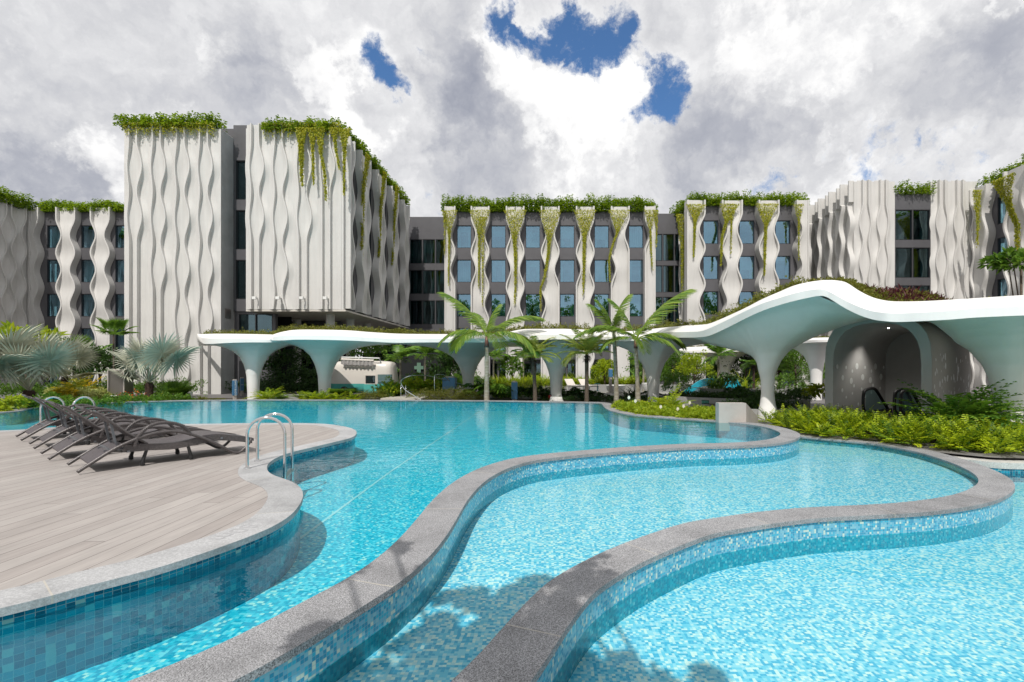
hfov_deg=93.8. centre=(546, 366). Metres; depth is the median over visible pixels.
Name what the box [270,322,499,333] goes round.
roof planting
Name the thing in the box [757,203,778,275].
hanging vine
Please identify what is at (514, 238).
hanging vine
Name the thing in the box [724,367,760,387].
shrub
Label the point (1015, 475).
pool far wall
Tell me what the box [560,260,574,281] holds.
window
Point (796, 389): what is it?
shrub
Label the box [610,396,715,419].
lily bed
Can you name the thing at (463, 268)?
window
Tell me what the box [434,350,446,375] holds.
young palm
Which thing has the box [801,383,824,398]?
shrub
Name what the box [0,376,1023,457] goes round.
plaza ground
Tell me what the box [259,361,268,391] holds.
creeper
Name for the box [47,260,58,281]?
window
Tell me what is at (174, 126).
creeping fringe
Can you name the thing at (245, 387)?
shrub row
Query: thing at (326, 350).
pool canopy
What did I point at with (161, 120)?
roof hedge
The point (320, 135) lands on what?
hanging vine
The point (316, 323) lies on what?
hotel undercroft
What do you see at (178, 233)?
hotel tower
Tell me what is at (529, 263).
window
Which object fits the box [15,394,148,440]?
sun lounger
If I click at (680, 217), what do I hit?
hanging vine
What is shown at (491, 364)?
window
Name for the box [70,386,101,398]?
shrub
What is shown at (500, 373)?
window
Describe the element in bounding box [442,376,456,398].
sign post
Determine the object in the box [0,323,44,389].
silver fan palm
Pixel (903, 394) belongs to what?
lounge chair
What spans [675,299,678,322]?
window
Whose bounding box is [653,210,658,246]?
hanging vine
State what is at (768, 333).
pool canopy
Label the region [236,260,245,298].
window
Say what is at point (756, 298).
roof planting
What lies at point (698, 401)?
stone planter
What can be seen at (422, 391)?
shrub
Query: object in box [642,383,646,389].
planter tub
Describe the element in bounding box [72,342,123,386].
broadleaf tree
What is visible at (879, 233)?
hotel block
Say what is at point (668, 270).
window
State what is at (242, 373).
door
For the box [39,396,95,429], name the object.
pool ladder
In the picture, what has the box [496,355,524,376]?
garden tree
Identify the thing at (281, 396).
shrub
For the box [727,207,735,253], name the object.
hanging vine
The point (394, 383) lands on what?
shrub
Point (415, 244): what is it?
window
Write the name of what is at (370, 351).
creeper
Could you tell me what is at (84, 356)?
silver fan palm
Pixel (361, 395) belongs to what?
shrub
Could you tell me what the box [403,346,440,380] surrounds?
young palm
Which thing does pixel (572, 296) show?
window
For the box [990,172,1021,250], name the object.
hanging vine
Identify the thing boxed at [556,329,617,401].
date palm
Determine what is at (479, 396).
shrub
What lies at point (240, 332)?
roof planting
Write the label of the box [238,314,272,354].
window
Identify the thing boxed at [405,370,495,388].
hedge
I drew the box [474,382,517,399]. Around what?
shrub
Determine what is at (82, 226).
window
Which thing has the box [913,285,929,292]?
window
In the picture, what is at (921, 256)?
window
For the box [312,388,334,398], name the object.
shrub
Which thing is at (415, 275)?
window
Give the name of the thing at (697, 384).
water slide
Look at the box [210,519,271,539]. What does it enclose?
depth marking
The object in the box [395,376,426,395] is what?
shrub
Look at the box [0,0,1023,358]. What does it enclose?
sky
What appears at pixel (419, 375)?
handrail
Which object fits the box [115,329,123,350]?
window
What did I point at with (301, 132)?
hanging vine
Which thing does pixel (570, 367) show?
window
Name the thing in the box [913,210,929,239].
window
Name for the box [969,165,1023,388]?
hotel side wing
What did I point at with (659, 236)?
window
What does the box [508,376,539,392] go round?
ornamental grass
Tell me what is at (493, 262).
window
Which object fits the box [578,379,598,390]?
garden lounger
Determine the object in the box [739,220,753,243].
window
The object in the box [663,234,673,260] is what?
window
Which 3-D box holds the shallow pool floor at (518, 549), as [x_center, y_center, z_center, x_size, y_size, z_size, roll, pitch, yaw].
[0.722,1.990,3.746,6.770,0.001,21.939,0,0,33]
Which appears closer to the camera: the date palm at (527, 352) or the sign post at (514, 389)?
the date palm at (527, 352)
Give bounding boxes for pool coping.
[0,399,799,681]
[451,435,1014,681]
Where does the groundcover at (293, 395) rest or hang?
on the planting soil
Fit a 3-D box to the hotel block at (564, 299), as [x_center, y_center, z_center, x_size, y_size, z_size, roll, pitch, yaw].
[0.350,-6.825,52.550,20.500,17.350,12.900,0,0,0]
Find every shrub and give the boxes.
[0,393,29,411]
[7,392,55,408]
[38,391,74,404]
[41,384,74,396]
[44,387,82,397]
[51,375,106,395]
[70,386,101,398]
[82,387,111,398]
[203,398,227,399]
[246,386,286,398]
[270,390,291,398]
[290,391,311,398]
[298,390,324,398]
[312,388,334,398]
[326,387,358,394]
[327,391,349,399]
[343,391,362,399]
[356,389,394,399]
[370,376,408,396]
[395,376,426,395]
[406,386,450,399]
[412,378,441,393]
[420,386,481,399]
[423,382,456,396]
[450,389,483,399]
[456,380,489,397]
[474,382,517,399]
[489,375,515,396]
[493,385,521,398]
[507,386,532,397]
[524,384,550,396]
[529,386,562,399]
[562,387,581,396]
[568,387,593,397]
[589,390,610,397]
[612,385,641,399]
[639,383,695,406]
[640,391,661,397]
[661,369,692,391]
[700,375,736,390]
[709,372,754,386]
[720,385,757,396]
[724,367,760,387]
[755,373,812,395]
[781,387,817,399]
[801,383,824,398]
[877,379,1023,426]
[910,381,1023,429]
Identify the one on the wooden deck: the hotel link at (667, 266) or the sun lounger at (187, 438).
the sun lounger at (187, 438)
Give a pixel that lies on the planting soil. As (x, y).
(526, 399)
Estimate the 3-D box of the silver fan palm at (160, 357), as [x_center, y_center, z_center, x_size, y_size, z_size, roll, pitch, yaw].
[-19.327,0.060,23.567,4.409,3.580,2.799,0,0,0]
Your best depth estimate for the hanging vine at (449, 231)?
45.92 m
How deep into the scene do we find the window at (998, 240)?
39.25 m
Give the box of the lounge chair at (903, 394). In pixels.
[899,388,920,417]
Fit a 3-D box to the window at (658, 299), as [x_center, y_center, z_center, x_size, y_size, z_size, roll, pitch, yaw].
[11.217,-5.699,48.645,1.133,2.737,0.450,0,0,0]
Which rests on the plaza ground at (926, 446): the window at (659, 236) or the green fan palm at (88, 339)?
the green fan palm at (88, 339)
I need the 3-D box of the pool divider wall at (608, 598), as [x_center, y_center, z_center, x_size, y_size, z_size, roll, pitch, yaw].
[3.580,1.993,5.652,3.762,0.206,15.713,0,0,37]
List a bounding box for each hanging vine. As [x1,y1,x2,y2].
[295,127,306,186]
[307,126,316,185]
[315,127,327,200]
[328,127,340,170]
[338,127,350,195]
[359,152,370,249]
[377,171,386,258]
[391,185,399,264]
[441,210,456,285]
[443,210,446,254]
[470,209,490,287]
[480,217,486,305]
[504,209,526,305]
[539,209,560,310]
[573,209,595,294]
[608,209,629,282]
[644,210,654,269]
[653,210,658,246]
[676,214,683,289]
[686,204,705,257]
[719,203,740,265]
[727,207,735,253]
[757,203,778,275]
[793,203,803,260]
[972,189,981,247]
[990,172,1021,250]
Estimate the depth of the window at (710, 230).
45.82 m
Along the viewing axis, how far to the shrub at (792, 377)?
23.99 m
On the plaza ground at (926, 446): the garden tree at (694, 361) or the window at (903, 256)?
the garden tree at (694, 361)
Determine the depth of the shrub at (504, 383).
28.29 m
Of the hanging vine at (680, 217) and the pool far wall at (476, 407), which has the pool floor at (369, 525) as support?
the pool far wall at (476, 407)
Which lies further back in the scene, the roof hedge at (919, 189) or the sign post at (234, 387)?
the roof hedge at (919, 189)
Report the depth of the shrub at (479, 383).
26.07 m
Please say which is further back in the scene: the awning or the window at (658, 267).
the window at (658, 267)
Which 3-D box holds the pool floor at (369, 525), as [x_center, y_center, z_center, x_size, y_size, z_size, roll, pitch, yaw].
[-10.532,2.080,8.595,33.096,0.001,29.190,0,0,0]
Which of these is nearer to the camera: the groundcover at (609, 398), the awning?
the groundcover at (609, 398)
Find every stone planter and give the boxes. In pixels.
[577,384,706,391]
[659,394,810,409]
[692,387,788,394]
[704,403,799,416]
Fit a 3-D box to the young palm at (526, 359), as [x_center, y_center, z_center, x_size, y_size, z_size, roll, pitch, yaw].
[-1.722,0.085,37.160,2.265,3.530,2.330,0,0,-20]
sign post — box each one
[232,379,236,398]
[240,377,243,395]
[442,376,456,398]
[511,381,516,400]
[608,368,612,392]
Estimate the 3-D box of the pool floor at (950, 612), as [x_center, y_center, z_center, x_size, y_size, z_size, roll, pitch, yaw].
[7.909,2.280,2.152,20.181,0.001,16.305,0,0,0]
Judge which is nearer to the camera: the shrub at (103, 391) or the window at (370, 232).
the shrub at (103, 391)
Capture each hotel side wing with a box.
[0,200,31,386]
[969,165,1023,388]
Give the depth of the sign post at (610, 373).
30.92 m
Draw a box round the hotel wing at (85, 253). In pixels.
[27,207,123,384]
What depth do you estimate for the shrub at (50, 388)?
24.12 m
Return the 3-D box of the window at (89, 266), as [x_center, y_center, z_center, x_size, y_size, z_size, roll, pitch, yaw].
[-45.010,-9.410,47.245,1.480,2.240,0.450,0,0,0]
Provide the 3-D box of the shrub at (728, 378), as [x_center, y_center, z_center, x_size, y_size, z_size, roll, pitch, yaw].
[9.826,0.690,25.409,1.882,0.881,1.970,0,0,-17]
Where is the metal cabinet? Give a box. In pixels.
[107,369,133,401]
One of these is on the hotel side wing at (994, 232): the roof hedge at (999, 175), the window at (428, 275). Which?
the roof hedge at (999, 175)
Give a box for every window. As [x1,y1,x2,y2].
[47,225,59,247]
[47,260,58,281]
[47,294,59,316]
[81,225,91,247]
[81,260,94,281]
[81,294,93,316]
[81,328,91,337]
[115,225,123,247]
[115,260,123,281]
[115,294,123,316]
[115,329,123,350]
[236,160,245,199]
[236,210,245,248]
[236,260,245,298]
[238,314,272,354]
[369,189,370,208]
[369,232,370,253]
[369,275,370,298]
[410,239,421,263]
[410,270,421,293]
[410,300,421,323]
[423,239,434,263]
[423,270,434,293]
[423,300,434,323]
[436,239,443,263]
[436,270,443,293]
[436,300,443,323]
[457,225,470,247]
[457,260,470,281]
[457,294,470,316]
[490,363,497,379]
[491,225,505,247]
[491,260,505,281]
[491,294,505,316]
[499,363,505,379]
[524,363,531,378]
[526,225,539,247]
[526,260,539,281]
[526,294,539,316]
[535,363,540,378]
[560,225,574,247]
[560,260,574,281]
[560,294,574,316]
[567,363,574,378]
[590,363,599,383]
[594,225,608,247]
[594,260,608,281]
[594,294,608,316]
[594,344,608,350]
[629,225,642,247]
[630,260,642,281]
[630,294,642,316]
[656,234,661,260]
[656,265,661,291]
[656,297,661,323]
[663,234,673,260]
[663,265,673,291]
[663,297,673,323]
[675,234,678,260]
[675,265,678,291]
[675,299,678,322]
[703,220,717,243]
[703,256,717,278]
[703,291,717,314]
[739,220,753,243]
[739,256,753,278]
[739,291,753,307]
[775,220,789,243]
[775,256,789,278]
[783,363,796,383]
[895,210,911,239]
[895,248,911,277]
[895,285,911,288]
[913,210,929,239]
[913,248,929,277]
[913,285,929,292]
[997,197,1004,224]
[997,237,1005,253]
[997,278,1007,296]
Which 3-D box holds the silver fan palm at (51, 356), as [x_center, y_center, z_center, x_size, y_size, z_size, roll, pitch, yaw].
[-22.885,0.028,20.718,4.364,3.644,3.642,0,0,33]
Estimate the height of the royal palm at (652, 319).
5.305 m
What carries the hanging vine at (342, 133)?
hanging from the hotel tower overhang
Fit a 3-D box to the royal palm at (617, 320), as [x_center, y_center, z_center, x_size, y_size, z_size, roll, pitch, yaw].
[2.777,-0.736,21.649,2.968,5.172,2.121,0,0,32]
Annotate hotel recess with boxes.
[222,125,291,392]
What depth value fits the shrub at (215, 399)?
24.20 m
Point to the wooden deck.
(59, 516)
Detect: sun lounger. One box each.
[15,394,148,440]
[29,397,177,448]
[40,400,210,459]
[66,405,253,472]
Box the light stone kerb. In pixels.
[947,454,1023,468]
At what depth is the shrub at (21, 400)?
17.72 m
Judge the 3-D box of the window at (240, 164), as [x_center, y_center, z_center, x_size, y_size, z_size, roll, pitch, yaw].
[-20.800,-12.984,33.360,1.600,2.741,0.180,0,0,0]
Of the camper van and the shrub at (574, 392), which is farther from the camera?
the camper van
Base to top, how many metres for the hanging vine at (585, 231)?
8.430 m
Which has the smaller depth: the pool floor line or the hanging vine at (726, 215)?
the pool floor line
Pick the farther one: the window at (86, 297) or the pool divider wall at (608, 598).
the window at (86, 297)
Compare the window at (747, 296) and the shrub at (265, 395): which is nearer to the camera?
the shrub at (265, 395)
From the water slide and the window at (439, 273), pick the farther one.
the window at (439, 273)
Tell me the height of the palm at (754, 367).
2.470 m
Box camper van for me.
[331,361,397,396]
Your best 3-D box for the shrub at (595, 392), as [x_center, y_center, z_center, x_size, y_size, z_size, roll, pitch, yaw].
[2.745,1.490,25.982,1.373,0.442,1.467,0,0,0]
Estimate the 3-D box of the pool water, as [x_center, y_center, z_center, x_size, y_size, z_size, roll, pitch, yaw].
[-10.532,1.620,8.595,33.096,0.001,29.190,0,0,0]
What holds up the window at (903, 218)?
in the hotel block at (879, 233)
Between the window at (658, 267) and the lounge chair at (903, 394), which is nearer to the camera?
the lounge chair at (903, 394)
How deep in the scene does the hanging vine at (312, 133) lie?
31.46 m
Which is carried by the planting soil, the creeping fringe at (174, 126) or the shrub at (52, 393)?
the shrub at (52, 393)
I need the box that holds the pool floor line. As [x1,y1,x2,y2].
[300,415,473,538]
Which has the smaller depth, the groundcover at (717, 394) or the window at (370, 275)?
the groundcover at (717, 394)
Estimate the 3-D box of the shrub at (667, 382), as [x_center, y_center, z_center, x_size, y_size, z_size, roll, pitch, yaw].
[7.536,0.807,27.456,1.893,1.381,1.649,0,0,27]
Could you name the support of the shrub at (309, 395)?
on the planting soil
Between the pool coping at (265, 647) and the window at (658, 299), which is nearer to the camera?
the pool coping at (265, 647)
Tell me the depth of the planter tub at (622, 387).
31.01 m
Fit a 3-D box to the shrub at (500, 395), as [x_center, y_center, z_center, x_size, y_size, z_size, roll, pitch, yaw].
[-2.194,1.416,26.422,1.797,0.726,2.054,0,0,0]
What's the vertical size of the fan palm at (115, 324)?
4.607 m
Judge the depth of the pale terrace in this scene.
29.63 m
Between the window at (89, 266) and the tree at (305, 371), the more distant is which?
the window at (89, 266)
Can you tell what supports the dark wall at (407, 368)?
on the plaza ground at (926, 446)
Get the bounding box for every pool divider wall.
[251,415,798,681]
[537,439,1012,681]
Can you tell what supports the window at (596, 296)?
in the hotel block at (564, 299)
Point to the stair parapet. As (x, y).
(727, 412)
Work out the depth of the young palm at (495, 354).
35.85 m
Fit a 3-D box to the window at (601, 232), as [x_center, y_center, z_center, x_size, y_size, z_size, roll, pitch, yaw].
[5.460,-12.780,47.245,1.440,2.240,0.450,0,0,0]
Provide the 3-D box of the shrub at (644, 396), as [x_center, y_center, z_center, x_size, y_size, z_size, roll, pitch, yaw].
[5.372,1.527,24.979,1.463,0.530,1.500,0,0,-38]
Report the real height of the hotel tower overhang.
18.030 m
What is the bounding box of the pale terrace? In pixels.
[495,392,805,397]
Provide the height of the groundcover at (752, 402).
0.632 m
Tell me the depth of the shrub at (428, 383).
26.68 m
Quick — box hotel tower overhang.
[245,123,409,381]
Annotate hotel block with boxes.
[444,206,655,383]
[678,200,808,385]
[809,179,977,384]
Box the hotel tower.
[124,124,292,393]
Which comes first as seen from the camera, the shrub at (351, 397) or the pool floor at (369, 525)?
the pool floor at (369, 525)
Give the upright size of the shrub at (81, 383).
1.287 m
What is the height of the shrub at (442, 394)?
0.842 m
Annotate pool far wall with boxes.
[24,402,573,420]
[990,468,1023,481]
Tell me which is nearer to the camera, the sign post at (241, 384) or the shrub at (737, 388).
the shrub at (737, 388)
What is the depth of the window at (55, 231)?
47.40 m
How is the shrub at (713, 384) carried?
in the stone planter at (715, 390)
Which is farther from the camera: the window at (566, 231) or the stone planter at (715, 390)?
the window at (566, 231)
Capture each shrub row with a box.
[0,374,207,397]
[2,391,196,409]
[225,379,318,392]
[634,358,824,383]
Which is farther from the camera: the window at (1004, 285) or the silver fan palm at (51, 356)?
the window at (1004, 285)
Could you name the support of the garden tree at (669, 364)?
on the plaza ground at (926, 446)
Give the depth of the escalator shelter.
17.50 m
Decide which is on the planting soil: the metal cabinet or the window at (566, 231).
the metal cabinet
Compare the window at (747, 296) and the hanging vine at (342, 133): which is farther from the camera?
the window at (747, 296)
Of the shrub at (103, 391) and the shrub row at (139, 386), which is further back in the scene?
the shrub row at (139, 386)
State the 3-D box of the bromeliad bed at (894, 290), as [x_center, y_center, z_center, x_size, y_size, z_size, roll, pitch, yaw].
[12.568,-2.383,16.872,3.120,1.333,4.992,0,0,41]
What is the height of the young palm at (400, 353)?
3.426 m
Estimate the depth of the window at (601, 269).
47.39 m
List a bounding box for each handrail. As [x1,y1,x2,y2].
[400,375,463,399]
[434,374,457,391]
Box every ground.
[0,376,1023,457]
[939,452,1023,458]
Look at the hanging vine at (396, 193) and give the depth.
41.34 m
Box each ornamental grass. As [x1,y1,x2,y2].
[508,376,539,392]
[518,373,549,393]
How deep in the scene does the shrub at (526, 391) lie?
25.50 m
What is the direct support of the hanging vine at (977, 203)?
hanging from the hotel side wing at (994, 232)
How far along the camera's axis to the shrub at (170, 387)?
24.75 m
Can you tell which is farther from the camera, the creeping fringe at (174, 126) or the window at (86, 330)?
the window at (86, 330)
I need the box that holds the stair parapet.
[716,402,757,430]
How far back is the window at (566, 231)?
47.30 m
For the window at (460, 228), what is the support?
in the hotel block at (564, 299)
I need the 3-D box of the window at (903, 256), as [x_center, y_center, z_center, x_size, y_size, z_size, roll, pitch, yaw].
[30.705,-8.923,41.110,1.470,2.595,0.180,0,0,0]
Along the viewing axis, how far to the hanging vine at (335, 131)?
31.45 m
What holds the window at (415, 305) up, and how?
in the hotel link at (426, 273)
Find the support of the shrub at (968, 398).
on the plaza ground at (926, 446)
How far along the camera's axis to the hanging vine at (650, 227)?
45.91 m
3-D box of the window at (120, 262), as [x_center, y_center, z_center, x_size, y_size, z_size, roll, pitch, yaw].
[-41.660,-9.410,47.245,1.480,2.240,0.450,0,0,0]
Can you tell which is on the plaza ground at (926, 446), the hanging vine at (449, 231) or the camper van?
the camper van
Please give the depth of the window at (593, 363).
47.72 m
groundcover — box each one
[259,393,331,398]
[541,394,659,402]
[665,388,815,400]
[721,393,802,408]
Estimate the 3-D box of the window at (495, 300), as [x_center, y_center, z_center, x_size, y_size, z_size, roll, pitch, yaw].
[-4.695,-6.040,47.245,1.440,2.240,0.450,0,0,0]
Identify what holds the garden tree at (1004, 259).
on the plaza ground at (926, 446)
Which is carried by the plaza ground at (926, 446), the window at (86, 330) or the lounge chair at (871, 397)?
the lounge chair at (871, 397)
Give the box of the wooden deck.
[0,425,338,589]
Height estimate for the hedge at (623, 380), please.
1.373 m
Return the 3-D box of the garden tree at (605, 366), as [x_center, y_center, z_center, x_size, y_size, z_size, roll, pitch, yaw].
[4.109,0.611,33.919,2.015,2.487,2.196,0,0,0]
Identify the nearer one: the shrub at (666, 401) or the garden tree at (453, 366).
the shrub at (666, 401)
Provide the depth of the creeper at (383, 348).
37.86 m
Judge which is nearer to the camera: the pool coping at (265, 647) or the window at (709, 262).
the pool coping at (265, 647)
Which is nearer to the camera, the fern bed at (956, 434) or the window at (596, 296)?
the fern bed at (956, 434)
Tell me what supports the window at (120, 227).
in the hotel wing at (85, 253)
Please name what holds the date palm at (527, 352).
on the planting soil
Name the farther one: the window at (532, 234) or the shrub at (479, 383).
the window at (532, 234)
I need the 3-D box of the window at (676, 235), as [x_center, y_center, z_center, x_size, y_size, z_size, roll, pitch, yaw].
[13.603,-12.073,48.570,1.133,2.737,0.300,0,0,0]
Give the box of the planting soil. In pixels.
[99,398,597,401]
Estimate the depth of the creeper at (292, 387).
30.39 m
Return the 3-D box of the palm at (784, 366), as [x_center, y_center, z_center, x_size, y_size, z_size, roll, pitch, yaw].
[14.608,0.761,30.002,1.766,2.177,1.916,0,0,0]
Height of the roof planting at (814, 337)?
0.679 m
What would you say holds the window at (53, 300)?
in the hotel wing at (85, 253)
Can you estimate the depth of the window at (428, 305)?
48.63 m
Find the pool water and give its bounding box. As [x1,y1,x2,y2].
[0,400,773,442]
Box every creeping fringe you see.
[122,122,216,136]
[260,121,340,138]
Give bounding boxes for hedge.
[0,185,37,210]
[28,198,123,212]
[113,110,227,132]
[260,114,410,205]
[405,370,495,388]
[440,192,658,212]
[482,373,646,387]
[669,190,809,215]
[893,179,936,194]
[977,153,1023,187]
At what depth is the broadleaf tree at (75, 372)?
28.92 m
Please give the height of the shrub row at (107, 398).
0.739 m
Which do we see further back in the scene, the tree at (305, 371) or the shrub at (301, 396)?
the tree at (305, 371)
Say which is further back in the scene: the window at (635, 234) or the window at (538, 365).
the window at (538, 365)
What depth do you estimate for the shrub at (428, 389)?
27.23 m
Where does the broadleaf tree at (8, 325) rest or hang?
on the plaza ground at (926, 446)
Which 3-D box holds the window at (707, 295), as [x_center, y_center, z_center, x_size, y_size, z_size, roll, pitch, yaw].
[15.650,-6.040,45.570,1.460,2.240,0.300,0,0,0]
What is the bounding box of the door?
[239,361,246,392]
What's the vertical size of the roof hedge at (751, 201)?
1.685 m
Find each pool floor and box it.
[29,411,747,681]
[337,442,976,681]
[568,482,1023,681]
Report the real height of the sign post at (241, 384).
1.186 m
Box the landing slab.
[380,396,428,399]
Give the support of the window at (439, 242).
in the hotel link at (426, 273)
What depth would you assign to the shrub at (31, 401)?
18.64 m
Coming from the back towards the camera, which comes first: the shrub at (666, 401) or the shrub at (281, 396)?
the shrub at (281, 396)
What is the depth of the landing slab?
23.65 m
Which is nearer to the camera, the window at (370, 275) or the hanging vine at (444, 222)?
the window at (370, 275)
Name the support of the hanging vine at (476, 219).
hanging from the hotel block at (564, 299)
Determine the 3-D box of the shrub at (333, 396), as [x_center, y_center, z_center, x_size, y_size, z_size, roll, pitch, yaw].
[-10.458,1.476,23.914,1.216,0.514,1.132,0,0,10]
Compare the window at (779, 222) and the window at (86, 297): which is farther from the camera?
the window at (86, 297)
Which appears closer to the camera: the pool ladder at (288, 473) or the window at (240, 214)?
the pool ladder at (288, 473)
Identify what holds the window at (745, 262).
in the hotel block at (736, 276)
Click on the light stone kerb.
(1004, 463)
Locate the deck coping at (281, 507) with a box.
[0,423,356,616]
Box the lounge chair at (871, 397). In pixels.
[861,387,903,417]
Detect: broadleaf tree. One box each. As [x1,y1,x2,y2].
[0,320,69,379]
[66,365,102,375]
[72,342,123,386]
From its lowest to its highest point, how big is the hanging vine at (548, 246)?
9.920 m
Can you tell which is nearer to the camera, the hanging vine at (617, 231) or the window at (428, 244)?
the hanging vine at (617, 231)
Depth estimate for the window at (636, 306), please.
47.41 m
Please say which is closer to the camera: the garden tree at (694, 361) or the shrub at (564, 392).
the shrub at (564, 392)
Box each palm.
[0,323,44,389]
[0,332,79,398]
[42,334,106,386]
[63,334,109,369]
[89,317,138,368]
[105,333,203,396]
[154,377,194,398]
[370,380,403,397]
[384,344,421,383]
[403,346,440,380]
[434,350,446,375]
[437,292,545,399]
[489,347,510,390]
[507,335,561,400]
[511,348,538,376]
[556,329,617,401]
[572,294,642,405]
[589,289,696,401]
[627,357,644,391]
[701,343,736,377]
[741,359,757,387]
[776,362,793,388]
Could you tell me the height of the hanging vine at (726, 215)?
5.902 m
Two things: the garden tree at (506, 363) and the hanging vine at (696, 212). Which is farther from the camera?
the hanging vine at (696, 212)
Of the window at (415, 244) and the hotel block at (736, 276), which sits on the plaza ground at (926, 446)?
the hotel block at (736, 276)
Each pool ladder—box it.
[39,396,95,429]
[243,413,294,482]
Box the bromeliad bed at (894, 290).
[865,283,953,300]
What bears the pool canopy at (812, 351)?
on the plaza ground at (926, 446)
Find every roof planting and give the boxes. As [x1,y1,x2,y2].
[203,327,294,333]
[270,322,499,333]
[502,275,812,331]
[688,335,828,346]
[807,275,1005,300]
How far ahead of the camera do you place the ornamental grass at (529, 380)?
29.89 m
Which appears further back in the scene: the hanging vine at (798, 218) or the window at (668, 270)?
the window at (668, 270)
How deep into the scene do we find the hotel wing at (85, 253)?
46.66 m
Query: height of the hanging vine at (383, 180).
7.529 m
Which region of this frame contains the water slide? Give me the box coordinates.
[685,378,740,394]
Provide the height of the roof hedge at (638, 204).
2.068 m
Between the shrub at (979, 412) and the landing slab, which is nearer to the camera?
the shrub at (979, 412)
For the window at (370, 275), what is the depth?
37.44 m
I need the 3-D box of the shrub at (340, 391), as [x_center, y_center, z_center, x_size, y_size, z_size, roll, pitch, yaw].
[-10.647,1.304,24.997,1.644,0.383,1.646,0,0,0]
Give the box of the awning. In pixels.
[341,356,380,365]
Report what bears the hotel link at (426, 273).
on the plaza ground at (926, 446)
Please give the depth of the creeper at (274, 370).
29.86 m
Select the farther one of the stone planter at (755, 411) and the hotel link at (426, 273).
the hotel link at (426, 273)
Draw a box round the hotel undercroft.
[292,321,440,385]
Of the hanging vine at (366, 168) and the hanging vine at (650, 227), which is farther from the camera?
the hanging vine at (650, 227)
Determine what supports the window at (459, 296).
in the hotel block at (564, 299)
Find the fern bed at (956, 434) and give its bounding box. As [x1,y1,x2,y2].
[757,401,1023,453]
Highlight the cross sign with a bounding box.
[414,363,423,372]
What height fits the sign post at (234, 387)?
1.176 m
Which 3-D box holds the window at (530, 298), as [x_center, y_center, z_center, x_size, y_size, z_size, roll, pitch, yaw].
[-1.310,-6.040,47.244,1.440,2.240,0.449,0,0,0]
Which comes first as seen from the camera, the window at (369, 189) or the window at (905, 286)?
the window at (369, 189)
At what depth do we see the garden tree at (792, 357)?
33.38 m
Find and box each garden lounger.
[564,379,584,389]
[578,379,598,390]
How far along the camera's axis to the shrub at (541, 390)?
25.96 m
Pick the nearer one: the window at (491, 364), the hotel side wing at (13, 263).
the hotel side wing at (13, 263)
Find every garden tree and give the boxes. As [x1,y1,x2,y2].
[426,352,476,375]
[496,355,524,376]
[590,358,613,383]
[662,350,692,383]
[672,348,716,383]
[710,354,757,378]
[752,349,824,386]
[976,246,1023,295]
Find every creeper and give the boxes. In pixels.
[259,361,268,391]
[260,347,302,392]
[277,346,308,392]
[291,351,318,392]
[347,345,392,360]
[369,344,398,371]
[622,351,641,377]
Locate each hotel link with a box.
[406,217,443,330]
[656,214,678,383]
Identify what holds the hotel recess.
on the plaza ground at (926, 446)
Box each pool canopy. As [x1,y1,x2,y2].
[197,334,292,398]
[270,330,518,397]
[502,280,1023,423]
[679,337,828,399]
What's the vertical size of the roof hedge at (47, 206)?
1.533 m
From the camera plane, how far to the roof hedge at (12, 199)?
45.10 m
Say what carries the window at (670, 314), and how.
in the hotel link at (667, 266)
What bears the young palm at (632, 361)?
on the plaza ground at (926, 446)
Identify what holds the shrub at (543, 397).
on the planting soil
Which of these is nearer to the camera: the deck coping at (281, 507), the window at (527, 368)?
the deck coping at (281, 507)
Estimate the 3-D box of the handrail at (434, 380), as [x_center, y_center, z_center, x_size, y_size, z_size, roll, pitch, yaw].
[-5.462,0.861,26.012,1.487,0.938,0.102,0,0,-44]
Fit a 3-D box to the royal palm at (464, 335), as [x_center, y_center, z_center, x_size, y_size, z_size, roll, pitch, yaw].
[-2.646,-0.880,23.256,5.294,5.460,4.308,0,0,0]
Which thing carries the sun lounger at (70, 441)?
on the wooden deck
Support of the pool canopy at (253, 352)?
on the plaza ground at (926, 446)
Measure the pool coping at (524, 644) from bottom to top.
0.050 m
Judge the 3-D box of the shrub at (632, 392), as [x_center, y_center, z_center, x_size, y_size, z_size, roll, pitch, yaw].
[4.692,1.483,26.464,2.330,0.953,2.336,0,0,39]
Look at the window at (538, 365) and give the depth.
47.72 m
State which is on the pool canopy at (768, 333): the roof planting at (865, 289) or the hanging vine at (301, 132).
the roof planting at (865, 289)
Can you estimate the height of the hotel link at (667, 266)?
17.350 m
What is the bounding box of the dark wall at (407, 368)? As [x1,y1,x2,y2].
[363,353,450,389]
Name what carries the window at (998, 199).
in the hotel side wing at (994, 232)
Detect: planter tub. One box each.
[606,385,625,391]
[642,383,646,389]
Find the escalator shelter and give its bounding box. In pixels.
[825,319,969,413]
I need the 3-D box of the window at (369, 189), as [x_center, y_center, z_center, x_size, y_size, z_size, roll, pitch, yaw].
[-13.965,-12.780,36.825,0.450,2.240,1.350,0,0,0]
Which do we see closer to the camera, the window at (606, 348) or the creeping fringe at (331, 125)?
the creeping fringe at (331, 125)

